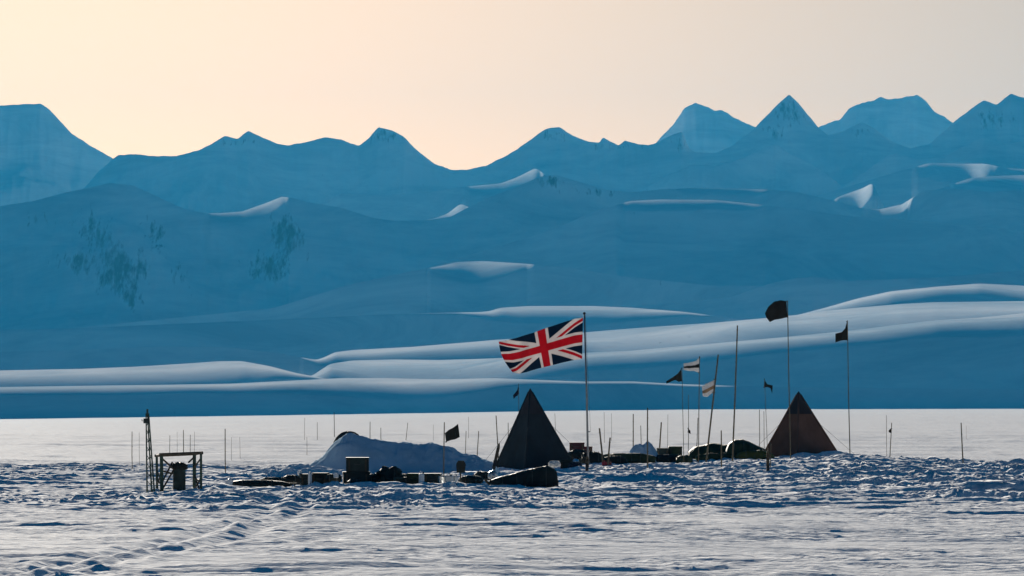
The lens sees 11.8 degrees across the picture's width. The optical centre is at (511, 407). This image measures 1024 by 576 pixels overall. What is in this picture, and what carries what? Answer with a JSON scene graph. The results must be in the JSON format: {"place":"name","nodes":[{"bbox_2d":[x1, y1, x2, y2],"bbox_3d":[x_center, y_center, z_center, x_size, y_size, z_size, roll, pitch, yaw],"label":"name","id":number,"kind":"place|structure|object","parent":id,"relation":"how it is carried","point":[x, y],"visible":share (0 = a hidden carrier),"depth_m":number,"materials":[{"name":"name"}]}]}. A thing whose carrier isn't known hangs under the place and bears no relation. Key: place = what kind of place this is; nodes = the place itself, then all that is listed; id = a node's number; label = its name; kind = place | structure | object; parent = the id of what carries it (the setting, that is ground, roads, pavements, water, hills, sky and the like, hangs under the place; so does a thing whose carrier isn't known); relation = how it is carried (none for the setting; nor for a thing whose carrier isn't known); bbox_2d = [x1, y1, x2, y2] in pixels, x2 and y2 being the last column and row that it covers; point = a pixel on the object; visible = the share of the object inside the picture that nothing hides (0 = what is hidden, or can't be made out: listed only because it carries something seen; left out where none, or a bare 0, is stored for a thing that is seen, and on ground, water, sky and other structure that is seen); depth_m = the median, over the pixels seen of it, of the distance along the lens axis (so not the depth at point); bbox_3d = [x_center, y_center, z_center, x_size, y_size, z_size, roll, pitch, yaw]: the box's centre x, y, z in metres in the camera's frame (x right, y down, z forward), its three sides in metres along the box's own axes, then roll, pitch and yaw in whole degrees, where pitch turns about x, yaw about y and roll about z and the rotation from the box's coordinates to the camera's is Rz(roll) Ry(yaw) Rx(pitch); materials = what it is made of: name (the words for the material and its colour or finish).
{"place":"outdoors","nodes":[
{"label":"outdoors","id":0,"kind":"place"},
{"bbox_2d":[0,104,112,205],"bbox_3d":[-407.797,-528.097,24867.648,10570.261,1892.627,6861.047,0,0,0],"label":"massif","id":1,"kind":"structure","parent":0,"point":[45,152],"depth_m":23837.15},
{"bbox_2d":[0,361,325,386],"bbox_3d":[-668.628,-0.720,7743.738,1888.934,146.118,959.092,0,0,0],"label":"glacier","id":2,"kind":"object","parent":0,"point":[224,372],"visible":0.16,"depth_m":7632.82,"materials":[{"name":"white snow"}]},
{"bbox_2d":[0,306,749,359],"bbox_3d":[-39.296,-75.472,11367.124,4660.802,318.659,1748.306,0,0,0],"label":"snow slope","id":3,"kind":"structure","parent":0,"point":[315,338],"depth_m":11053.86,"materials":[{"name":"snow"}]},
{"bbox_2d":[78,261,760,327],"bbox_3d":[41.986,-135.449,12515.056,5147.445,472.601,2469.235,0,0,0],"label":"snow slope","id":4,"kind":"structure","parent":0,"point":[475,286],"depth_m":12138.12,"materials":[{"name":"snow"}]},
{"bbox_2d":[321,169,544,220],"bbox_3d":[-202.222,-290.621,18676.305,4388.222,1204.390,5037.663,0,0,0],"label":"snow slope","id":5,"kind":"structure","parent":0,"point":[421,206],"depth_m":18137.77,"materials":[{"name":"blue snow"}]},
{"bbox_2d":[428,205,467,219],"bbox_3d":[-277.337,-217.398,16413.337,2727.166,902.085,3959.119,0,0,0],"label":"snow slope","id":6,"kind":"structure","parent":0,"point":[457,209],"depth_m":16283.71,"materials":[{"name":"white snow"}]},
{"bbox_2d":[0,409,1023,575],"bbox_3d":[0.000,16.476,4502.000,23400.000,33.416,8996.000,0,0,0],"label":"snow field","id":7,"kind":"structure","parent":0,"point":[76,499],"depth_m":97.11,"materials":[{"name":"white snow"}]},
{"bbox_2d":[143,409,154,492],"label":"mast","id":8,"kind":"object","parent":7,"relation":"on","point":[146,419],"visible":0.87,"depth_m":111.97,"materials":[{"name":"black metal"}]},
{"bbox_2d":[154,451,202,491],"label":"timber frame","id":9,"kind":"object","parent":7,"relation":"on","point":[160,480],"visible":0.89,"depth_m":113.66,"materials":[{"name":"green paint"}]},
{"bbox_2d":[171,462,187,490],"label":"drum","id":10,"kind":"object","parent":7,"relation":"on","point":[179,477],"visible":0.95,"depth_m":113.88,"materials":[{"name":"black metal"}]},
{"bbox_2d":[225,429,225,472],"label":"marker pole","id":11,"kind":"object","parent":7,"relation":"on","point":[225,450],"visible":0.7,"depth_m":134.97,"materials":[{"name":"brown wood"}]},
{"bbox_2d":[226,478,232,484],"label":"jerrycan","id":12,"kind":"object","parent":7,"relation":"on","point":[229,481],"visible":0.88,"depth_m":117.97,"materials":[{"name":"white plastic"}]},
{"bbox_2d":[259,477,291,482],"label":"kit bag","id":13,"kind":"object","parent":7,"relation":"on","point":[284,479],"visible":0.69,"depth_m":119.26,"materials":[{"name":"fabric"}]},
{"bbox_2d":[284,475,300,484],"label":"kit bag","id":14,"kind":"object","parent":7,"relation":"on","point":[295,478],"visible":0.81,"depth_m":119.46,"materials":[{"name":"fabric"}]},
{"bbox_2d":[248,464,344,476],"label":"snow drift","id":15,"kind":"object","parent":7,"relation":"on","point":[274,471],"visible":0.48,"depth_m":133.44,"materials":[{"name":"white snow"}]},
{"bbox_2d":[298,474,312,484],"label":"crate","id":16,"kind":"object","parent":7,"relation":"on","point":[304,479],"visible":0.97,"depth_m":120.82,"materials":[{"name":"brown wood"}]},
{"bbox_2d":[308,471,311,484],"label":"jerrycan","id":17,"kind":"object","parent":7,"relation":"on","point":[309,478],"visible":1,"depth_m":120.56,"materials":[{"name":"white plastic"}]},
{"bbox_2d":[312,473,328,483],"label":"crate","id":18,"kind":"object","parent":7,"relation":"on","point":[319,477],"visible":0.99,"depth_m":121.22,"materials":[{"name":"brown wood"}]},
{"bbox_2d":[324,473,341,482],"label":"kit bag","id":19,"kind":"object","parent":7,"relation":"on","point":[329,478],"visible":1,"depth_m":120.86,"materials":[{"name":"fabric"}]},
{"bbox_2d":[333,431,358,442],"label":"dome tent","id":20,"kind":"object","parent":7,"relation":"on","point":[342,434],"visible":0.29,"depth_m":141.47,"materials":[{"name":"fabric"}]},
{"bbox_2d":[346,479,359,483],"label":"kit bag","id":21,"kind":"object","parent":7,"relation":"on","point":[351,481],"visible":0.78,"depth_m":120.50,"materials":[{"name":"fabric"}]},
{"bbox_2d":[342,471,370,483],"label":"crate","id":22,"kind":"object","parent":7,"relation":"on","point":[361,476],"visible":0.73,"depth_m":121.75,"materials":[{"name":"brown wood"}]},
{"bbox_2d":[346,457,368,471],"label":"crate","id":23,"kind":"object","parent":22,"relation":"on","point":[357,464],"visible":1,"depth_m":121.77,"materials":[{"name":"brown wood"}]},
{"bbox_2d":[370,473,378,481],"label":"kit bag","id":24,"kind":"object","parent":7,"relation":"on","point":[374,477],"visible":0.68,"depth_m":122.22,"materials":[{"name":"fabric"}]},
{"bbox_2d":[376,466,401,482],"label":"canvas heap","id":25,"kind":"object","parent":7,"relation":"on","point":[385,474],"visible":0.76,"depth_m":122.02,"materials":[{"name":"fabric"}]},
{"bbox_2d":[393,477,406,483],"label":"crate","id":26,"kind":"object","parent":7,"relation":"on","point":[401,479],"visible":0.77,"depth_m":121.06,"materials":[{"name":"brown wood"}]},
{"bbox_2d":[309,433,499,473],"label":"snow drift","id":27,"kind":"object","parent":7,"relation":"on","point":[406,457],"visible":0.74,"depth_m":139.03,"materials":[{"name":"white snow"}]},
{"bbox_2d":[407,473,418,483],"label":"crate","id":28,"kind":"object","parent":7,"relation":"on","point":[412,478],"visible":0.73,"depth_m":121.43,"materials":[{"name":"green wood"}]},
{"bbox_2d":[419,471,423,482],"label":"jerrycan","id":29,"kind":"object","parent":7,"relation":"on","point":[421,477],"visible":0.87,"depth_m":120.96,"materials":[{"name":"white plastic"}]},
{"bbox_2d":[424,473,441,482],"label":"crate","id":30,"kind":"object","parent":7,"relation":"on","point":[430,477],"visible":0.69,"depth_m":121.80,"materials":[{"name":"brown wood"}]},
{"bbox_2d":[438,474,444,483],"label":"jerrycan","id":31,"kind":"object","parent":7,"relation":"on","point":[441,479],"visible":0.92,"depth_m":121.16,"materials":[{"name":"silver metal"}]},
{"bbox_2d":[445,473,452,481],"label":"jerrycan","id":32,"kind":"object","parent":7,"relation":"on","point":[448,478],"visible":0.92,"depth_m":120.95,"materials":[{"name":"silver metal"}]},
{"bbox_2d":[443,422,459,474],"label":"marker flag","id":33,"kind":"object","parent":7,"relation":"on","point":[451,434],"visible":1,"depth_m":130.99,"materials":[{"name":"black fabric"}]},
{"bbox_2d":[449,481,456,486],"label":"jerrycan","id":34,"kind":"object","parent":7,"relation":"on","point":[452,484],"visible":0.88,"depth_m":119.97,"materials":[{"name":"white plastic"}]},
{"bbox_2d":[456,461,465,481],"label":"shovel","id":35,"kind":"object","parent":7,"relation":"on","point":[460,467],"visible":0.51,"depth_m":122.51,"materials":[{"name":"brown wood"}]},
{"bbox_2d":[458,475,482,483],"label":"kit bag","id":36,"kind":"object","parent":7,"relation":"on","point":[474,479],"visible":0.87,"depth_m":123.80,"materials":[{"name":"fabric"}]},
{"bbox_2d":[474,471,487,478],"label":"kit bag","id":37,"kind":"object","parent":7,"relation":"on","point":[483,475],"visible":0.59,"depth_m":127.86,"materials":[{"name":"fabric"}]},
{"bbox_2d":[488,470,497,478],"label":"pale bag","id":38,"kind":"object","parent":7,"relation":"on","point":[492,474],"visible":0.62,"depth_m":125.88,"materials":[{"name":"white fabric"}]},
{"bbox_2d":[492,443,499,469],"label":"ski","id":39,"kind":"object","parent":7,"relation":"on","point":[496,457],"visible":0.8,"depth_m":139.08,"materials":[{"name":"brown wood"}]},
{"bbox_2d":[496,416,498,457],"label":"marker pole","id":40,"kind":"object","parent":7,"relation":"on","point":[497,433],"visible":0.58,"depth_m":160.00,"materials":[{"name":"brown wood"}]},
{"bbox_2d":[513,384,518,397],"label":"marker flag","id":41,"kind":"object","parent":7,"relation":"on","point":[516,394],"visible":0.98,"depth_m":153.98,"materials":[{"name":"black fabric"}]},
{"bbox_2d":[484,478,558,486],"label":"sledge","id":42,"kind":"object","parent":7,"relation":"on","point":[486,481],"visible":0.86,"depth_m":120.77,"materials":[{"name":"brown wood"}]},
{"bbox_2d":[489,466,558,485],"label":"load","id":43,"kind":"object","parent":42,"relation":"on","point":[543,476],"visible":0.99,"depth_m":120.71,"materials":[{"name":"fabric"}]},
{"bbox_2d":[498,467,559,470],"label":"snow bank","id":44,"kind":"structure","parent":7,"relation":"on","point":[501,468],"depth_m":148.11,"materials":[{"name":"white snow"}]},
{"bbox_2d":[488,389,577,469],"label":"pyramid tent","id":45,"kind":"object","parent":7,"relation":"on","point":[533,440],"visible":0.88,"depth_m":149.75,"materials":[{"name":"fabric"}]},
{"bbox_2d":[499,312,590,457],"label":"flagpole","id":46,"kind":"object","parent":7,"relation":"on","point":[554,344],"visible":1,"depth_m":146.01,"materials":[{"name":"multicoloured fabric"}]},
{"bbox_2d":[548,461,560,467],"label":"white bag","id":47,"kind":"object","parent":7,"relation":"on","point":[555,464],"visible":1,"depth_m":121.94,"materials":[{"name":"fabric"}]},
{"bbox_2d":[568,461,581,467],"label":"kit bag","id":48,"kind":"object","parent":7,"relation":"on","point":[574,464],"visible":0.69,"depth_m":146.39,"materials":[{"name":"blue fabric"}]},
{"bbox_2d":[569,442,584,450],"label":"crate","id":49,"kind":"object","parent":7,"relation":"on","point":[578,445],"visible":0.91,"depth_m":156.85,"materials":[{"name":"red paint"}]},
{"bbox_2d":[568,449,586,459],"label":"kit bag","id":50,"kind":"object","parent":7,"relation":"on","point":[575,454],"visible":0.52,"depth_m":155.23,"materials":[{"name":"fabric"}]},
{"bbox_2d":[585,456,588,470],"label":"ski","id":51,"kind":"object","parent":7,"relation":"on","point":[587,464],"visible":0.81,"depth_m":141.03,"materials":[{"name":"brown wood"}]},
{"bbox_2d":[579,450,605,463],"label":"kit bag","id":52,"kind":"object","parent":7,"relation":"on","point":[595,457],"visible":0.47,"depth_m":151.82,"materials":[{"name":"fabric"}]},
{"bbox_2d":[599,428,603,461],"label":"marker pole","id":53,"kind":"object","parent":7,"relation":"on","point":[601,445],"visible":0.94,"depth_m":149.99,"materials":[{"name":"brown wood"}]},
{"bbox_2d":[607,438,610,464],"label":"marker pole","id":54,"kind":"object","parent":7,"relation":"on","point":[608,451],"visible":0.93,"depth_m":149.99,"materials":[{"name":"brown wood"}]},
{"bbox_2d":[605,455,626,463],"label":"kit bag","id":55,"kind":"object","parent":7,"relation":"on","point":[620,459],"visible":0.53,"depth_m":152.03,"materials":[{"name":"fabric"}]},
{"bbox_2d":[604,453,655,462],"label":"kit bag","id":56,"kind":"object","parent":7,"relation":"on","point":[636,457],"visible":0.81,"depth_m":153.10,"materials":[{"name":"fabric"}]},
{"bbox_2d":[632,414,633,445],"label":"marker pole","id":57,"kind":"object","parent":7,"relation":"on","point":[633,430],"visible":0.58,"depth_m":161.98,"materials":[{"name":"brown wood"}]},
{"bbox_2d":[629,441,657,461],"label":"snow drift","id":58,"kind":"object","parent":7,"relation":"on","point":[638,448],"visible":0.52,"depth_m":155.77,"materials":[{"name":"white snow"}]},
{"bbox_2d":[647,408,648,467],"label":"marker pole","id":59,"kind":"object","parent":7,"relation":"on","point":[647,438],"visible":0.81,"depth_m":145.97,"materials":[{"name":"brown wood"}]},
{"bbox_2d":[659,422,661,447],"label":"marker pole","id":60,"kind":"object","parent":7,"relation":"on","point":[660,435],"visible":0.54,"depth_m":159.97,"materials":[{"name":"brown wood"}]},
{"bbox_2d":[656,448,668,454],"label":"crate","id":61,"kind":"object","parent":7,"relation":"on","point":[660,451],"visible":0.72,"depth_m":156.82,"materials":[{"name":"green wood"}]},
{"bbox_2d":[656,454,679,462],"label":"kit bag","id":62,"kind":"object","parent":7,"relation":"on","point":[666,458],"visible":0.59,"depth_m":155.61,"materials":[{"name":"fabric"}]},
{"bbox_2d":[666,368,683,458],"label":"marker flag","id":63,"kind":"object","parent":7,"relation":"on","point":[678,377],"visible":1,"depth_m":152.99,"materials":[{"name":"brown wood"}]},
{"bbox_2d":[668,446,681,454],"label":"crate","id":64,"kind":"object","parent":7,"relation":"on","point":[675,450],"visible":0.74,"depth_m":157.00,"materials":[{"name":"green wood"}]},
{"bbox_2d":[675,455,692,463],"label":"kit bag","id":65,"kind":"object","parent":7,"relation":"on","point":[686,459],"visible":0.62,"depth_m":154.80,"materials":[{"name":"fabric"}]},
{"bbox_2d":[687,395,690,454],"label":"marker flag","id":66,"kind":"object","parent":7,"relation":"on","point":[688,425],"visible":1,"depth_m":156.00,"materials":[{"name":"brown wood"}]},
{"bbox_2d":[684,356,699,461],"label":"marker flag","id":67,"kind":"object","parent":7,"relation":"on","point":[693,366],"visible":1,"depth_m":151.99,"materials":[{"name":"fabric"}]},
{"bbox_2d":[689,443,727,458],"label":"tarpaulin heap","id":68,"kind":"object","parent":7,"relation":"on","point":[713,448],"visible":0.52,"depth_m":157.49,"materials":[{"name":"fabric"}]},
{"bbox_2d":[702,355,718,461],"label":"marker flag","id":69,"kind":"object","parent":7,"relation":"on","point":[708,389],"visible":1,"depth_m":150.98,"materials":[{"name":"white fabric"}]},
{"bbox_2d":[695,453,733,461],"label":"kit bag","id":70,"kind":"object","parent":7,"relation":"on","point":[715,456],"visible":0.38,"depth_m":155.85,"materials":[{"name":"fabric"}]},
{"bbox_2d":[721,430,721,466],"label":"marker pole","id":71,"kind":"object","parent":7,"relation":"on","point":[721,448],"visible":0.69,"depth_m":145.97,"materials":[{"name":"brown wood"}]},
{"bbox_2d":[731,325,737,460],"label":"marker pole","id":72,"kind":"object","parent":7,"relation":"on","point":[734,395],"visible":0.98,"depth_m":150.98,"materials":[{"name":"brown wood"}]},
{"bbox_2d":[724,439,765,457],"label":"tarpaulin heap","id":73,"kind":"object","parent":7,"relation":"on","point":[741,445],"visible":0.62,"depth_m":156.48,"materials":[{"name":"fabric"}]},
{"bbox_2d":[735,450,774,459],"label":"bundle","id":74,"kind":"object","parent":7,"relation":"on","point":[755,454],"visible":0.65,"depth_m":155.29,"materials":[{"name":"fabric"}]},
{"bbox_2d":[759,410,759,445],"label":"marker pole","id":75,"kind":"object","parent":7,"relation":"on","point":[759,427],"visible":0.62,"depth_m":190.00,"materials":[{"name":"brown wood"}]},
{"bbox_2d":[766,449,769,470],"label":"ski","id":76,"kind":"object","parent":7,"relation":"on","point":[767,461],"visible":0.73,"depth_m":138.09,"materials":[{"name":"brown wood"}]},
{"bbox_2d":[763,378,772,448],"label":"marker flag","id":77,"kind":"object","parent":7,"relation":"on","point":[768,385],"visible":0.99,"depth_m":152.99,"materials":[{"name":"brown wood"}]},
{"bbox_2d":[765,300,790,458],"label":"marker flag","id":78,"kind":"object","parent":7,"relation":"on","point":[775,310],"visible":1,"depth_m":152.99,"materials":[{"name":"black fabric"}]},
{"bbox_2d":[765,391,853,456],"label":"pyramid tent","id":79,"kind":"object","parent":7,"relation":"on","point":[809,434],"visible":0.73,"depth_m":158.77,"materials":[{"name":"brown fabric"}]},
{"bbox_2d":[778,451,849,457],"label":"snow bank","id":80,"kind":"structure","parent":7,"relation":"on","point":[823,454],"depth_m":156.80,"materials":[{"name":"white snow"}]},
{"bbox_2d":[835,320,849,452],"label":"marker flag","id":81,"kind":"object","parent":7,"relation":"on","point":[842,335],"visible":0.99,"depth_m":157.00,"materials":[{"name":"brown wood"}]},
{"bbox_2d":[886,415,886,451],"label":"marker pole","id":82,"kind":"object","parent":7,"relation":"on","point":[886,433],"visible":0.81,"depth_m":175.01,"materials":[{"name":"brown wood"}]},
{"bbox_2d":[889,423,891,456],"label":"marker flag","id":83,"kind":"object","parent":7,"relation":"on","point":[890,430],"visible":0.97,"depth_m":165.99,"materials":[{"name":"black fabric"}]},
{"bbox_2d":[961,423,963,462],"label":"marker pole","id":84,"kind":"object","parent":7,"relation":"on","point":[962,444],"visible":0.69,"depth_m":147.97,"materials":[{"name":"brown wood"}]},
{"bbox_2d":[0,175,1023,329],"bbox_3d":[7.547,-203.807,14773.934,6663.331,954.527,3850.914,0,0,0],"label":"foothill range","id":85,"kind":"structure","parent":0,"point":[108,253],"depth_m":14339.51,"materials":[{"name":"blue snow"}]},
{"bbox_2d":[0,378,1023,418],"bbox_3d":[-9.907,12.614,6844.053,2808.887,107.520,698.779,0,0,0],"label":"glacier","id":86,"kind":"object","parent":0,"point":[350,396],"visible":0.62,"depth_m":6679.84,"materials":[{"name":"snow"}]},
{"bbox_2d":[0,301,1023,375],"bbox_3d":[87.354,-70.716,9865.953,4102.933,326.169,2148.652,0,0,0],"label":"glacier","id":87,"kind":"object","parent":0,"point":[633,339],"visible":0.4,"depth_m":9609.77,"materials":[{"name":"white snow"}]},
{"bbox_2d":[0,0,1023,169],"label":"sky","id":88,"kind":"structure","parent":0,"point":[467,84],"materials":[{"name":"beige"}]},
{"bbox_2d":[84,94,1023,212],"bbox_3d":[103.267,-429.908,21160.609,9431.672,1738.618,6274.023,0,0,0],"label":"mountain range","id":89,"kind":"structure","parent":0,"point":[247,170],"depth_m":20415.96,"materials":[{"name":"blue snow"}]},
{"bbox_2d":[560,459,572,467],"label":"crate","id":90,"kind":"object","parent":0,"point":[564,463],"visible":0.84,"depth_m":146.85,"materials":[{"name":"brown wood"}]},
{"bbox_2d":[312,313,1023,389],"bbox_3d":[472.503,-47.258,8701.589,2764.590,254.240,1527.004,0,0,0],"label":"glacier","id":91,"kind":"object","parent":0,"point":[979,353],"visible":0.31,"depth_m":8386.85,"materials":[{"name":"white snow"}]},
{"bbox_2d":[424,199,1023,285],"bbox_3d":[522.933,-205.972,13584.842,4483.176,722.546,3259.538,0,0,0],"label":"snow slope","id":92,"kind":"structure","parent":0,"point":[715,242],"depth_m":13139.53,"materials":[{"name":"blue snow"}]},
{"bbox_2d":[656,95,951,152],"bbox_3d":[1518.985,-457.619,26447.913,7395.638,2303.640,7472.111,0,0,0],"label":"peaks","id":93,"kind":"object","parent":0,"point":[912,121],"visible":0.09,"depth_m":25418.52,"materials":[{"name":"blue snow"}]},
{"bbox_2d":[623,270,1023,318],"bbox_3d":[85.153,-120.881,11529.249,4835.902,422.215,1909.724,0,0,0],"label":"snow slope","id":94,"kind":"structure","parent":0,"point":[804,295],"depth_m":11406.05,"materials":[{"name":"snow"}]},
{"bbox_2d":[834,184,884,208],"bbox_3d":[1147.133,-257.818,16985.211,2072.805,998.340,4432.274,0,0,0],"label":"snow slope","id":95,"kind":"structure","parent":0,"point":[867,197],"depth_m":16621.45,"materials":[{"name":"snow"}]},
{"bbox_2d":[799,284,1023,314],"bbox_3d":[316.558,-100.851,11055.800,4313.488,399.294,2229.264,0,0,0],"label":"snow slope","id":96,"kind":"structure","parent":0,"point":[978,293],"depth_m":10739.75,"materials":[{"name":"white snow"}]},
{"bbox_2d":[816,163,1023,207],"bbox_3d":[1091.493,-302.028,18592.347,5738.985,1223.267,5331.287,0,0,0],"label":"snow slope","id":97,"kind":"structure","parent":0,"point":[897,188],"depth_m":17986.35,"materials":[{"name":"blue snow"}]},
{"bbox_2d":[843,138,1023,187],"bbox_3d":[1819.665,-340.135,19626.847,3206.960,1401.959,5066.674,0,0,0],"label":"mountain spur","id":98,"kind":"structure","parent":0,"point":[990,152],"depth_m":19060.75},
{"bbox_2d":[896,175,1023,205],"bbox_3d":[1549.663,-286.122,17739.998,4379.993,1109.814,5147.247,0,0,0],"label":"snow slope","id":99,"kind":"structure","parent":0,"point":[996,183],"depth_m":17361.49,"materials":[{"name":"blue snow"}]},
{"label":"sledge","id":100,"kind":"object","parent":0,"visible":0},
{"bbox_2d":[225,480,291,486],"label":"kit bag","id":101,"kind":"object","parent":100,"relation":"on","point":[258,483],"visible":0.74,"depth_m":118.11,"materials":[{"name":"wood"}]}
]}

